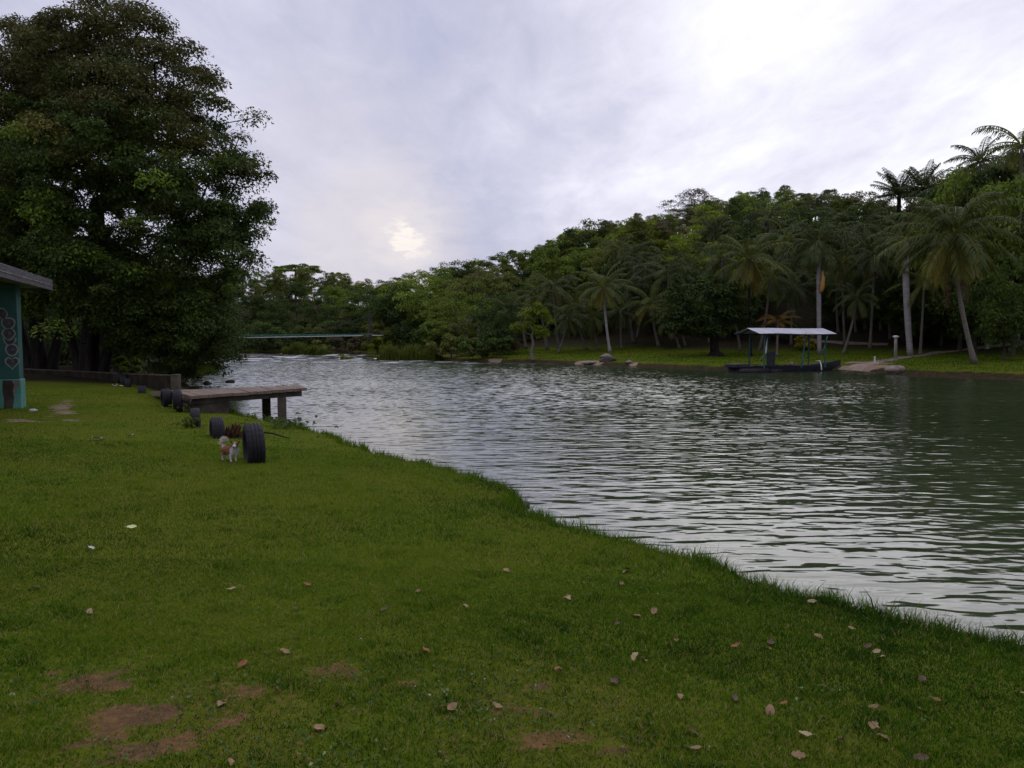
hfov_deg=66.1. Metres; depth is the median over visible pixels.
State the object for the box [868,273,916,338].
coconut palm
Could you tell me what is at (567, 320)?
coconut palm
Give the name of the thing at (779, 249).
hillside palm
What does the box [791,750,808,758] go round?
fallen leaf
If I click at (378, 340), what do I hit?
thicket
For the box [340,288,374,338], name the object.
hillside tree
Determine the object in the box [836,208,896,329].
hillside palm
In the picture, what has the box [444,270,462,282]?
hillside tree
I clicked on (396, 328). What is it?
thicket
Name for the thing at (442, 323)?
hillside tree
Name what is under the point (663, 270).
coconut palm
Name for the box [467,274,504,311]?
hillside tree
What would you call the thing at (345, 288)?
hillside tree
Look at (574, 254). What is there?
hillside tree
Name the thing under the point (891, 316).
hillside tree
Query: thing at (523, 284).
hillside tree
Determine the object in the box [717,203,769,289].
hillside palm
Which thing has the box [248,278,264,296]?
hillside tree
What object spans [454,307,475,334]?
hillside tree
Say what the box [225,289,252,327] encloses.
hillside tree
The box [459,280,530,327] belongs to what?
hillside tree
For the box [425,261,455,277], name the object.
hillside tree
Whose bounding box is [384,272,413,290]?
hillside tree
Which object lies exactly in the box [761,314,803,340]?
hillside tree
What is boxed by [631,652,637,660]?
fallen leaf
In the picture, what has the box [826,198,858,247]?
hillside tree
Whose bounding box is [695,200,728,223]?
hillside tree
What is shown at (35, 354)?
spreading tree
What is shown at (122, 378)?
buried tyre
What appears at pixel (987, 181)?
hillside tree
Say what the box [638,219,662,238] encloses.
hillside tree
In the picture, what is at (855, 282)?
coconut palm
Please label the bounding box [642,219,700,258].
hillside tree
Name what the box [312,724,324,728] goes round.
fallen leaf
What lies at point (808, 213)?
hillside tree
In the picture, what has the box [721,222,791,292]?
hillside tree
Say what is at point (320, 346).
thicket
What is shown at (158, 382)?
retaining wall
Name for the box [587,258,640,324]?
hillside tree
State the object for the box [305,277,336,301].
hillside tree
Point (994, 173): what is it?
hillside tree
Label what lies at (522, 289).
hillside tree
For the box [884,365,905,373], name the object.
rock
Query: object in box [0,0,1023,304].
sky
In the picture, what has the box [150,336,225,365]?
undergrowth bush
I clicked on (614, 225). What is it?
hillside tree
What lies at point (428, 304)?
hillside tree
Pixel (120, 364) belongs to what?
undergrowth bush
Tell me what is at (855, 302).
coconut palm
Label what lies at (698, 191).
hillside tree
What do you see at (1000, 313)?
hillside tree
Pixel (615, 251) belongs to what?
coconut palm
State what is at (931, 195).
hillside tree
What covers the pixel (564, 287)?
hillside tree
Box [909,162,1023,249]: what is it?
hillside tree
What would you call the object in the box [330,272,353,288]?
hillside tree
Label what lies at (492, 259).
hillside tree
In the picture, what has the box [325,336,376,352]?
thicket
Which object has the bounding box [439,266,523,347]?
forked tree
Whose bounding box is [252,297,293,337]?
hillside tree
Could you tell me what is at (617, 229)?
hillside tree
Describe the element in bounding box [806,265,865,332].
coconut palm
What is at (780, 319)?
young palm
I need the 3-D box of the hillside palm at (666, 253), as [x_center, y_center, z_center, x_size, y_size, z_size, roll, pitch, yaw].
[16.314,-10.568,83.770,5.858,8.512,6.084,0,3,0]
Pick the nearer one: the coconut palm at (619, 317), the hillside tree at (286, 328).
the coconut palm at (619, 317)
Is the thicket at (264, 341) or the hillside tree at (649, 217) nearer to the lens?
the thicket at (264, 341)
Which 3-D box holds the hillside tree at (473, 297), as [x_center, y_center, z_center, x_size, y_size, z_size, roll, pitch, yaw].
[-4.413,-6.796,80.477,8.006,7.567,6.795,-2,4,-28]
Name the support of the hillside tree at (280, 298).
on the ground at (118, 719)
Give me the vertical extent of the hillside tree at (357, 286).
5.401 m
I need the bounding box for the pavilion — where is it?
[0,263,52,407]
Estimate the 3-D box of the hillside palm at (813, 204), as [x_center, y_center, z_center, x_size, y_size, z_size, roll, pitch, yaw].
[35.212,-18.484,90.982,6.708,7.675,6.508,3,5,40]
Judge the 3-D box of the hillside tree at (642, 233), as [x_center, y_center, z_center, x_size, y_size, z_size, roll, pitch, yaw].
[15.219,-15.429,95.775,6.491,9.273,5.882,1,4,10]
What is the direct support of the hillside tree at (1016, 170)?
on the ground at (118, 719)
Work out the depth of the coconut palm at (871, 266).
67.06 m
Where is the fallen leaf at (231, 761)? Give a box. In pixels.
[228,758,233,765]
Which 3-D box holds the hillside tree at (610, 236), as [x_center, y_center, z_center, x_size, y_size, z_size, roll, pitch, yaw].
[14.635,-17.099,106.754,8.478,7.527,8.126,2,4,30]
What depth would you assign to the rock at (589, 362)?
62.78 m
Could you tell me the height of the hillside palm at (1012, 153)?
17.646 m
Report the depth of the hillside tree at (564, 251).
111.61 m
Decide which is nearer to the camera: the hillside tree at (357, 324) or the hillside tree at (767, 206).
the hillside tree at (767, 206)
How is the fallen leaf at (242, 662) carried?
on the ground at (118, 719)
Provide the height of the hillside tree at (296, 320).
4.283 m
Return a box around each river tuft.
[340,355,352,358]
[362,354,379,357]
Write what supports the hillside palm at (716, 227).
on the ground at (118, 719)
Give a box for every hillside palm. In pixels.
[612,241,655,316]
[638,246,692,286]
[689,216,735,258]
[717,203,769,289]
[756,218,820,325]
[786,189,846,225]
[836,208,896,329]
[915,169,982,317]
[943,135,1015,332]
[966,125,1023,346]
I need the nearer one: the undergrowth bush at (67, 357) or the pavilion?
the pavilion
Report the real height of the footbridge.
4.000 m
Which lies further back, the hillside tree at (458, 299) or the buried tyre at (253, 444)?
the hillside tree at (458, 299)
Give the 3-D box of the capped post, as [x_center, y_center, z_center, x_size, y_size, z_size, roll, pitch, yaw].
[28.729,-2.703,58.995,0.456,1.844,0.480,0,3,0]
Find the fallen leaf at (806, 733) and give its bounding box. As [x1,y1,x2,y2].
[799,730,813,735]
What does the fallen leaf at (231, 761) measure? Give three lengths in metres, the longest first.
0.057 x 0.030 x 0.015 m
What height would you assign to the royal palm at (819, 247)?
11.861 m
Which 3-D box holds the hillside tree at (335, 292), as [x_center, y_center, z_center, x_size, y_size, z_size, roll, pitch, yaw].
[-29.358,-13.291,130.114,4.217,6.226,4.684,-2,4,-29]
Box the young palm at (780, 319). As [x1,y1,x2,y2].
[756,310,800,355]
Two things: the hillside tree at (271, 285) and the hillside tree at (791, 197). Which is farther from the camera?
the hillside tree at (271, 285)
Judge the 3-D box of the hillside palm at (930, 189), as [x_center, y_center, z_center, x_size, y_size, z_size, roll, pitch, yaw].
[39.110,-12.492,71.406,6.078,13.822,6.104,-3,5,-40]
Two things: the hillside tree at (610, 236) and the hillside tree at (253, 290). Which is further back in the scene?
the hillside tree at (253, 290)
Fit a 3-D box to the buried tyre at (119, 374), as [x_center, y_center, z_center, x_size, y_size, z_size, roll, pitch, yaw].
[-16.119,-0.178,32.369,0.200,0.602,0.602,-2,4,-24]
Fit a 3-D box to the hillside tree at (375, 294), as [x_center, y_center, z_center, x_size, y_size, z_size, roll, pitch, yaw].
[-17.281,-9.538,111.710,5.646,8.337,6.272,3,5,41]
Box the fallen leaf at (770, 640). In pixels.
[767,637,774,643]
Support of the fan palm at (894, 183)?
on the ground at (118, 719)
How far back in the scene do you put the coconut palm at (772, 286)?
69.37 m
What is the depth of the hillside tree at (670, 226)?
103.54 m
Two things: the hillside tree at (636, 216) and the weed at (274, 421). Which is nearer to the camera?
the weed at (274, 421)
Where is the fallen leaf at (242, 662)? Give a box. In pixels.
[236,659,247,668]
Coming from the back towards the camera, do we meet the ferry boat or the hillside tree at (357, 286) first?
the hillside tree at (357, 286)
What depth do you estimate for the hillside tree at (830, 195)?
96.52 m
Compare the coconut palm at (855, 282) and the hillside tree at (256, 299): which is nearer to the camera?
the coconut palm at (855, 282)
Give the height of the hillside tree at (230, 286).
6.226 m
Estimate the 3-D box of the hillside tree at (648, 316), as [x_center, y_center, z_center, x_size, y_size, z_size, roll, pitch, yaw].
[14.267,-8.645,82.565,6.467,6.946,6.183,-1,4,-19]
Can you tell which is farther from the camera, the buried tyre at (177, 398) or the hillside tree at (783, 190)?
the hillside tree at (783, 190)
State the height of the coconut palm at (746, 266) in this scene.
10.274 m
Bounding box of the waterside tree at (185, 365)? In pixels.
[96,290,250,384]
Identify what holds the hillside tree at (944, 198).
on the ground at (118, 719)
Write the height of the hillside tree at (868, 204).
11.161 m
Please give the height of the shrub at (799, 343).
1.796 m
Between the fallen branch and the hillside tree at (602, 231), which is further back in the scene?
the hillside tree at (602, 231)
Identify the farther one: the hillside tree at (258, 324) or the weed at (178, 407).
the hillside tree at (258, 324)
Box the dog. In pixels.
[219,436,239,461]
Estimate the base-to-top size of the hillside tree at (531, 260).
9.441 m
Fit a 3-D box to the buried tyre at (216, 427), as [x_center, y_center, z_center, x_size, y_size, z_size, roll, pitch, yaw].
[-5.729,0.960,15.307,0.235,0.642,0.642,-4,5,-27]
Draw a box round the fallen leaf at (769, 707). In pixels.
[766,700,774,715]
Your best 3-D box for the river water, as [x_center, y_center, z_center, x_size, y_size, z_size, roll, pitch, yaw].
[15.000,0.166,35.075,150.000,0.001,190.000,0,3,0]
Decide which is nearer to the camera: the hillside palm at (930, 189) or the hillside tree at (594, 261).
the hillside palm at (930, 189)
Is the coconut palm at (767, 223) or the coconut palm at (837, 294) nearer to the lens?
the coconut palm at (837, 294)
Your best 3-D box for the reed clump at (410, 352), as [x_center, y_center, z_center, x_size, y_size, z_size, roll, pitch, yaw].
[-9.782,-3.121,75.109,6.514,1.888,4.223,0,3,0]
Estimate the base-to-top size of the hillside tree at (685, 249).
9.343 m
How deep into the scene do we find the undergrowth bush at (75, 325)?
60.31 m
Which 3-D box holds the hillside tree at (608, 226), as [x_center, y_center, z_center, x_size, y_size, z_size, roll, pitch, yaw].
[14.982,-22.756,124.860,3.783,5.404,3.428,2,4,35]
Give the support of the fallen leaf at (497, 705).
on the ground at (118, 719)
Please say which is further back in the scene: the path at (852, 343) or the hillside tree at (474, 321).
the hillside tree at (474, 321)
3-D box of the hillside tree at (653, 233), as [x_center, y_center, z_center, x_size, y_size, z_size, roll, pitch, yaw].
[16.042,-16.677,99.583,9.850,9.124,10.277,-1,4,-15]
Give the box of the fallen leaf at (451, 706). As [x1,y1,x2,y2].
[447,702,457,709]
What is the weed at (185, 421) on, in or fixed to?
on the ground at (118, 719)
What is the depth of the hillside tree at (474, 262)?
143.10 m
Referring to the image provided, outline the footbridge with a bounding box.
[239,313,382,345]
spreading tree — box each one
[0,0,279,371]
[0,12,111,369]
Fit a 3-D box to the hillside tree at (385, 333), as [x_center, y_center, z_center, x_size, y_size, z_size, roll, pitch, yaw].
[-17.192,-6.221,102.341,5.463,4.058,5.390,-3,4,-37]
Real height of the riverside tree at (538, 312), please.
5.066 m
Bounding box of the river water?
[186,353,1023,646]
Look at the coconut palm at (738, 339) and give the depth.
69.97 m
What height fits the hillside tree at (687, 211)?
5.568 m
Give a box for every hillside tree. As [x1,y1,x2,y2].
[221,281,245,308]
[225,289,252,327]
[235,278,253,300]
[236,292,287,327]
[241,283,268,317]
[245,320,287,350]
[247,270,276,294]
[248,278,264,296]
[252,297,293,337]
[254,317,294,347]
[256,289,296,326]
[265,270,289,301]
[269,272,294,302]
[271,263,325,298]
[281,282,308,316]
[284,317,321,341]
[286,325,318,345]
[288,271,308,298]
[292,268,315,294]
[293,290,342,343]
[300,279,326,307]
[300,322,334,344]
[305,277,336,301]
[317,319,352,346]
[318,289,360,323]
[322,319,366,346]
[323,272,342,299]
[323,284,348,321]
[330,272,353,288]
[334,284,361,317]
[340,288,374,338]
[345,281,374,304]
[345,323,361,339]
[353,280,374,295]
[355,283,430,348]
[355,287,411,329]
[358,321,394,349]
[361,278,372,287]
[367,288,406,320]
[376,269,453,344]
[378,280,410,293]
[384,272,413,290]
[384,319,410,346]
[388,264,469,323]
[415,319,460,349]
[419,296,459,334]
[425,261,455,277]
[427,281,498,352]
[432,259,478,279]
[434,279,474,313]
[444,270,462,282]
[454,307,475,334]
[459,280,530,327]
[460,258,498,276]
[466,294,524,354]
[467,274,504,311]
[469,303,502,346]
[477,251,511,276]
[480,263,508,277]
[495,250,538,290]
[499,270,535,300]
[503,285,544,331]
[509,255,522,272]
[515,320,538,340]
[519,275,547,301]
[521,247,556,280]
[525,246,577,331]
[532,315,557,330]
[534,243,551,255]
[543,277,585,330]
[545,222,605,287]
[550,218,612,282]
[552,306,587,336]
[553,232,587,286]
[560,250,602,300]
[566,237,604,279]
[571,305,610,333]
[587,239,636,291]
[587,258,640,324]
[591,235,666,270]
[592,234,613,265]
[598,220,616,228]
[600,223,612,238]
[607,217,677,274]
[607,225,623,237]
[610,220,622,233]
[614,218,661,277]
[620,270,667,333]
[623,250,656,288]
[630,212,643,223]
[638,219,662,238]
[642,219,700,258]
[645,214,662,222]
[648,214,685,243]
[650,218,676,259]
[652,213,675,234]
[655,230,733,304]
[659,188,723,247]
[664,202,687,235]
[678,203,740,248]
[679,208,701,235]
[679,213,733,266]
[680,203,704,224]
[690,199,722,235]
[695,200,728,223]
[709,243,772,281]
[712,197,752,237]
[715,199,729,221]
[716,316,755,338]
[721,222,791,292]
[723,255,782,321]
[727,195,770,226]
[728,191,757,206]
[735,197,796,254]
[745,188,773,205]
[754,199,784,231]
[757,191,773,210]
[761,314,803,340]
[773,184,796,202]
[774,204,846,277]
[775,190,803,217]
[779,189,810,206]
[780,201,806,238]
[793,193,856,209]
[796,220,869,279]
[797,193,814,211]
[800,197,905,302]
[810,230,883,310]
[811,276,861,327]
[812,190,903,216]
[823,188,838,217]
[825,198,867,218]
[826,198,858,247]
[848,303,887,327]
[863,253,926,341]
[868,203,896,218]
[873,202,931,309]
[887,259,952,347]
[906,164,991,350]
[908,187,970,345]
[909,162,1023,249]
[925,231,1022,353]
[951,163,1023,348]
[951,251,1023,359]
[958,167,1000,195]
[964,178,1023,356]
[989,169,1023,301]
[995,152,1023,189]
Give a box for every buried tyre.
[117,372,122,383]
[120,376,125,385]
[125,378,130,386]
[138,385,145,393]
[160,388,171,406]
[172,389,182,411]
[190,408,200,426]
[209,417,224,438]
[242,423,265,463]
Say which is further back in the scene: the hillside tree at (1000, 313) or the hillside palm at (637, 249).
the hillside palm at (637, 249)
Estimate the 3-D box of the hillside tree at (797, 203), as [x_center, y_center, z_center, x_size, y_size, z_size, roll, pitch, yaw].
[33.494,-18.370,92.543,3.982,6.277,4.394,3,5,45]
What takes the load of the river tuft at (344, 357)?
on the river water
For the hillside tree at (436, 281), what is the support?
on the ground at (118, 719)
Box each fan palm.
[870,168,926,223]
[894,159,952,307]
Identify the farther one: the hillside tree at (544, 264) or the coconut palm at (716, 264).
the hillside tree at (544, 264)
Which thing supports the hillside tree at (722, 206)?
on the ground at (118, 719)
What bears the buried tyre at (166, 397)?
on the ground at (118, 719)
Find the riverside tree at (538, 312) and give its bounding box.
[509,301,555,359]
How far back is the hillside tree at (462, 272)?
137.25 m
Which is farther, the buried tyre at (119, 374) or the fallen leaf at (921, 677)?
the buried tyre at (119, 374)
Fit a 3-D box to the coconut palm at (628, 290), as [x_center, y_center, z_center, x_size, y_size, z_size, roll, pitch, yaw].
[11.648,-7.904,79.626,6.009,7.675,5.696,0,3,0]
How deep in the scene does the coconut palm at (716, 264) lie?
75.47 m
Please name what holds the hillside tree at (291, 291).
on the ground at (118, 719)
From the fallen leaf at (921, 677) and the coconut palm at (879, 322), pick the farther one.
the coconut palm at (879, 322)
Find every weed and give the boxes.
[160,404,191,412]
[171,416,203,427]
[240,412,338,428]
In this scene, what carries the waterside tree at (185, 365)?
on the ground at (118, 719)
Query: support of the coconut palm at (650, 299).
on the ground at (118, 719)
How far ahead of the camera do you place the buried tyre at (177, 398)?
20.73 m
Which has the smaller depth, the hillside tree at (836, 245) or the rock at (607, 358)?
the rock at (607, 358)
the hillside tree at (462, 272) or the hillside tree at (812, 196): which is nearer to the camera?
the hillside tree at (812, 196)
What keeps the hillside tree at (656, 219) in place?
on the ground at (118, 719)
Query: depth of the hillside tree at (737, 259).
81.35 m
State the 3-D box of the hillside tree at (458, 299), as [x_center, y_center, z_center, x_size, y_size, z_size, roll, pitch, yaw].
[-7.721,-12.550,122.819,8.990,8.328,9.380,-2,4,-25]
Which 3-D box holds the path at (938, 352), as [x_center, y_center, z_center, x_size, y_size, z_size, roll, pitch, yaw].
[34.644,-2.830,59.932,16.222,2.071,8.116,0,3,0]
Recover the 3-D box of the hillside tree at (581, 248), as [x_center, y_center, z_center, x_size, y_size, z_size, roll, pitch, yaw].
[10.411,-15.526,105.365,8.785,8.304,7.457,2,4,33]
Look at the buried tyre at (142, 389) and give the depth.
27.43 m
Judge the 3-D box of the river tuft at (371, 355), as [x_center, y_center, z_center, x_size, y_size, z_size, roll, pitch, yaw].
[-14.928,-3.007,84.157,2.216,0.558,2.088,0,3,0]
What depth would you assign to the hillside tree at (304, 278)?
155.29 m
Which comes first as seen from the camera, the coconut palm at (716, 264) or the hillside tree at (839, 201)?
the coconut palm at (716, 264)
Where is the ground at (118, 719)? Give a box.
[0,221,1023,767]
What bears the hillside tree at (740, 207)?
on the ground at (118, 719)
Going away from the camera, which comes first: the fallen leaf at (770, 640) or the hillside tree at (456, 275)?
the fallen leaf at (770, 640)
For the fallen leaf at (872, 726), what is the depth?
3.92 m
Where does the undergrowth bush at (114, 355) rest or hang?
on the ground at (118, 719)
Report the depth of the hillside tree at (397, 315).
102.52 m
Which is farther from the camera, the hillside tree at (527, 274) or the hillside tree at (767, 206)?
the hillside tree at (527, 274)
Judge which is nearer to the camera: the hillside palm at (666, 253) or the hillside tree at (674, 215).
the hillside palm at (666, 253)
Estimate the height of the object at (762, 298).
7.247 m
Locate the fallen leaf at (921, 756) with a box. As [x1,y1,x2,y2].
[908,753,929,759]
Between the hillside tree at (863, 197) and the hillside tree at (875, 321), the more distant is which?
the hillside tree at (863, 197)
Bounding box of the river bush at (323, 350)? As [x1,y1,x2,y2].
[319,347,334,353]
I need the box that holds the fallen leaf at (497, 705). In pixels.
[493,701,502,707]
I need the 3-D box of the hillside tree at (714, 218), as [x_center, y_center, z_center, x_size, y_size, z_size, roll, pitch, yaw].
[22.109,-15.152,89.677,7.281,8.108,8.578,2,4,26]
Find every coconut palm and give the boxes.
[482,295,532,352]
[510,283,564,349]
[526,270,582,349]
[543,303,591,352]
[547,287,602,349]
[569,301,617,349]
[572,261,637,352]
[594,295,645,348]
[597,232,643,277]
[608,268,654,343]
[618,280,668,346]
[619,254,675,337]
[637,256,691,341]
[644,303,689,347]
[651,295,696,346]
[663,252,719,289]
[679,275,727,343]
[690,240,743,322]
[702,233,798,355]
[713,271,764,350]
[743,197,800,242]
[745,258,809,350]
[759,243,813,335]
[765,270,825,344]
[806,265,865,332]
[809,202,873,259]
[810,243,871,344]
[829,272,878,332]
[829,277,880,353]
[836,227,909,348]
[853,263,896,330]
[860,221,916,339]
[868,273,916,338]
[874,191,1023,363]
[883,264,954,354]
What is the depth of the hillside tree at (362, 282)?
148.85 m
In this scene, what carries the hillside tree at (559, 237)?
on the ground at (118, 719)
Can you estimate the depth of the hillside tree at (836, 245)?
80.51 m
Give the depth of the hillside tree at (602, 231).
110.22 m
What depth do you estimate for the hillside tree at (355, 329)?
106.63 m
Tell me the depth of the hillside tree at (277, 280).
137.62 m
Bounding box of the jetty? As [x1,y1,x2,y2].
[150,385,306,414]
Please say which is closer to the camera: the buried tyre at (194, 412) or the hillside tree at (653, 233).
the buried tyre at (194, 412)
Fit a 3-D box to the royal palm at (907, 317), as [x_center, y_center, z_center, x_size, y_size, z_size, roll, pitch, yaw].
[30.240,-7.805,61.808,5.412,11.281,5.457,1,4,15]
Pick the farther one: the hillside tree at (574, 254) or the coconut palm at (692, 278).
the hillside tree at (574, 254)
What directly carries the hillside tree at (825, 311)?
on the ground at (118, 719)
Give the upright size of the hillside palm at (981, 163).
16.551 m
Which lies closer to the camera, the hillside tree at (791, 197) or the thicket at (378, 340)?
the thicket at (378, 340)
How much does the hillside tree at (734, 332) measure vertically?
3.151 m
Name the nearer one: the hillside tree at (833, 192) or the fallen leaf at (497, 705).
the fallen leaf at (497, 705)
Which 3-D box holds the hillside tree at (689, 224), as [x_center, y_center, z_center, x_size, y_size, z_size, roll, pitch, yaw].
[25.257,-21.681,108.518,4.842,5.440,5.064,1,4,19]
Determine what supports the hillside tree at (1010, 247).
on the ground at (118, 719)
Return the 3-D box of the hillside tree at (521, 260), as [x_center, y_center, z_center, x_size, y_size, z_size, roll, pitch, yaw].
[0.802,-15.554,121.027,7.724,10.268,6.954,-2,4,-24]
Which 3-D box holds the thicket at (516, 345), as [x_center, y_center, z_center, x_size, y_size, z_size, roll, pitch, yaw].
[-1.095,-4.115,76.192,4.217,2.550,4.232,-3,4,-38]
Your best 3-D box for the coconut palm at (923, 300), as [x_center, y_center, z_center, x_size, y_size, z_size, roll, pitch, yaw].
[31.911,-5.693,61.832,4.671,7.080,5.499,0,3,0]
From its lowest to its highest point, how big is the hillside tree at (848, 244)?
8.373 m
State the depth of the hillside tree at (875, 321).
73.72 m
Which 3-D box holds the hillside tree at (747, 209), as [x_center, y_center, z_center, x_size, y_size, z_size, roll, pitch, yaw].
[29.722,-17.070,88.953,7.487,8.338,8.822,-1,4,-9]
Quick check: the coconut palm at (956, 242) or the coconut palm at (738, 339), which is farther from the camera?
the coconut palm at (738, 339)
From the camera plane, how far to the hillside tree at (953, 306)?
59.81 m
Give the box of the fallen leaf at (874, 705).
[867,704,878,707]
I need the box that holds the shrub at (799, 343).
[794,335,816,348]
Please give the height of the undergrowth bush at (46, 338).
5.345 m
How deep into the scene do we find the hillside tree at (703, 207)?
93.09 m
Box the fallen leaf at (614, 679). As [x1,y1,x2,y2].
[610,677,617,682]
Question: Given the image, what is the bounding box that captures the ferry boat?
[725,328,840,372]
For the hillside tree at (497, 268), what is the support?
on the ground at (118, 719)
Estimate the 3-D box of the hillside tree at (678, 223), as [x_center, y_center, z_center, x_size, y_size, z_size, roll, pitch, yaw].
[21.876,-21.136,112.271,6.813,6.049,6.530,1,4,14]
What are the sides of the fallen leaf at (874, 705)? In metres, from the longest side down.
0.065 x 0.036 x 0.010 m
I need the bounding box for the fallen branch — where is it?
[264,432,289,438]
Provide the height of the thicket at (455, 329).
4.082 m
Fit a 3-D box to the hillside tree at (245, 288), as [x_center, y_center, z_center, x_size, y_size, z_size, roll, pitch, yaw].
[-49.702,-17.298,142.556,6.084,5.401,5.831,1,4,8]
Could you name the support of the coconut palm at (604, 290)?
on the ground at (118, 719)
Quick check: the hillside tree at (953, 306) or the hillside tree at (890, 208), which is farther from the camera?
the hillside tree at (890, 208)
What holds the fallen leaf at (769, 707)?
on the ground at (118, 719)
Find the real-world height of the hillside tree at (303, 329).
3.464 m
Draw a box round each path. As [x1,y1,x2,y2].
[801,338,887,344]
[878,342,1023,360]
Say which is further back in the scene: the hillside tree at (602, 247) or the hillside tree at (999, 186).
the hillside tree at (602, 247)
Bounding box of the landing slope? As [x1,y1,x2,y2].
[846,359,888,370]
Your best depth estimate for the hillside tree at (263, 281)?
146.24 m
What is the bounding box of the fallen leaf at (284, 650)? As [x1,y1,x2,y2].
[278,647,289,652]
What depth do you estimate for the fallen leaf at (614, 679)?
4.36 m
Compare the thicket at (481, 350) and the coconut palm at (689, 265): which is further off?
the coconut palm at (689, 265)
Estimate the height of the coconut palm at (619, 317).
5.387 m
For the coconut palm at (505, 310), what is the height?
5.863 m
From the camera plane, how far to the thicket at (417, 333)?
87.20 m
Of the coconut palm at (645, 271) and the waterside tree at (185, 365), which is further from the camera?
the coconut palm at (645, 271)
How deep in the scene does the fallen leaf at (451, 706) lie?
3.96 m
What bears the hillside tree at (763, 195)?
on the ground at (118, 719)
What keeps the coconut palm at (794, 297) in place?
on the ground at (118, 719)
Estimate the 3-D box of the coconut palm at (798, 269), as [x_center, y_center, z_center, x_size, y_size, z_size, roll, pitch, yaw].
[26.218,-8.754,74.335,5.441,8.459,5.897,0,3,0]
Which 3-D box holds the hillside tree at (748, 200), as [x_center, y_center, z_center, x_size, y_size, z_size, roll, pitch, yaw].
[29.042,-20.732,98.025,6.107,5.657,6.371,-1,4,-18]
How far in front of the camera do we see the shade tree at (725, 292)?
64.14 m
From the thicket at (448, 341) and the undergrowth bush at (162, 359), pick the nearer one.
the undergrowth bush at (162, 359)
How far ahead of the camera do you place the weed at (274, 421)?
17.96 m
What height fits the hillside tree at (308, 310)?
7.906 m
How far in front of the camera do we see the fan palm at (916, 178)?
76.57 m
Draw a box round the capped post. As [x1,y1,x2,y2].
[892,336,898,358]
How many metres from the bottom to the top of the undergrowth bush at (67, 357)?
4.896 m
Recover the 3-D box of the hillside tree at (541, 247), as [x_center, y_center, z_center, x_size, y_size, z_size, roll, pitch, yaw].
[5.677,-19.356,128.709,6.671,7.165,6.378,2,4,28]
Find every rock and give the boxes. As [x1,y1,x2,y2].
[581,361,596,364]
[599,356,615,361]
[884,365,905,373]
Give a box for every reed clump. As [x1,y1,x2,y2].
[281,341,319,354]
[376,343,442,360]
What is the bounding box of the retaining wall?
[23,369,180,390]
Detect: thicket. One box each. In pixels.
[229,332,263,350]
[244,330,297,352]
[311,336,351,349]
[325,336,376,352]
[361,336,393,352]
[388,320,420,347]
[410,324,449,351]
[425,333,473,356]
[447,318,476,349]
[454,330,513,357]
[476,329,522,353]
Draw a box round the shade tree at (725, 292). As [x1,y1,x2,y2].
[654,267,763,355]
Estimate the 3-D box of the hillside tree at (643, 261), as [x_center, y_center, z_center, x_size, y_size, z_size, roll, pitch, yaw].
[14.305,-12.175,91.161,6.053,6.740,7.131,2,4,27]
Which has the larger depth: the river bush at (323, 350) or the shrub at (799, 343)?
the river bush at (323, 350)
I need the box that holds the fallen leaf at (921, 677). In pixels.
[919,675,925,681]
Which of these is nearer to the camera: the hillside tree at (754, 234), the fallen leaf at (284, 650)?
the fallen leaf at (284, 650)
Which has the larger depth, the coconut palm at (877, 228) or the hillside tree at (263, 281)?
the hillside tree at (263, 281)
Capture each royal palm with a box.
[771,211,866,353]
[866,214,937,355]
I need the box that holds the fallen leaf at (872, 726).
[868,720,879,728]
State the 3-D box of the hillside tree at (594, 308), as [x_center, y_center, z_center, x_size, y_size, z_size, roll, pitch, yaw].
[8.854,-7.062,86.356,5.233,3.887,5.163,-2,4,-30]
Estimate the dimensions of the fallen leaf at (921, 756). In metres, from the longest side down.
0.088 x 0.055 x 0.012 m
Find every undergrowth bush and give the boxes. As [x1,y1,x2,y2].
[23,308,73,367]
[23,308,80,363]
[45,316,105,349]
[73,317,148,368]
[111,355,142,372]
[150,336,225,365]
[207,297,255,351]
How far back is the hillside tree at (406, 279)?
109.17 m
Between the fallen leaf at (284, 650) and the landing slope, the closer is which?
the fallen leaf at (284, 650)
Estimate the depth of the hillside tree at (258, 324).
104.54 m
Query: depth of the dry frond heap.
15.33 m
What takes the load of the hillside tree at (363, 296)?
on the ground at (118, 719)
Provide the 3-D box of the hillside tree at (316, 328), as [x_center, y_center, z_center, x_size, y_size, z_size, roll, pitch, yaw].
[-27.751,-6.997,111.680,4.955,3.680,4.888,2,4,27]
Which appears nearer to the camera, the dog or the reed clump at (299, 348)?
the dog
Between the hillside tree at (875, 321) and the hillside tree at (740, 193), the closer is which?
the hillside tree at (875, 321)
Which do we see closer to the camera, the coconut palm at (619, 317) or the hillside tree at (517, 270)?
the coconut palm at (619, 317)
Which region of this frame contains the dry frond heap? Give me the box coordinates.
[210,422,242,438]
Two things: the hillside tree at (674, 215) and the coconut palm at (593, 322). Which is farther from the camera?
the hillside tree at (674, 215)
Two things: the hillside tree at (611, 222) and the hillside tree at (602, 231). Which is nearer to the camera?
the hillside tree at (602, 231)
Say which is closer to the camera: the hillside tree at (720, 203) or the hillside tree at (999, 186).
the hillside tree at (999, 186)
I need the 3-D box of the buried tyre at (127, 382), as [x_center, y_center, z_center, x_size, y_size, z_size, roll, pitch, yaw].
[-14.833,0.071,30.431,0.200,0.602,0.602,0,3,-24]
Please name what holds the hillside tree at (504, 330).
on the ground at (118, 719)
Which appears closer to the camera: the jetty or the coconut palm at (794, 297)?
the jetty
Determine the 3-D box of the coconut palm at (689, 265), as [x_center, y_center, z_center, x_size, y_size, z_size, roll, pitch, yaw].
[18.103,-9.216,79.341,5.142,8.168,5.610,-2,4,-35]
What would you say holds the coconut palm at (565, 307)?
on the ground at (118, 719)

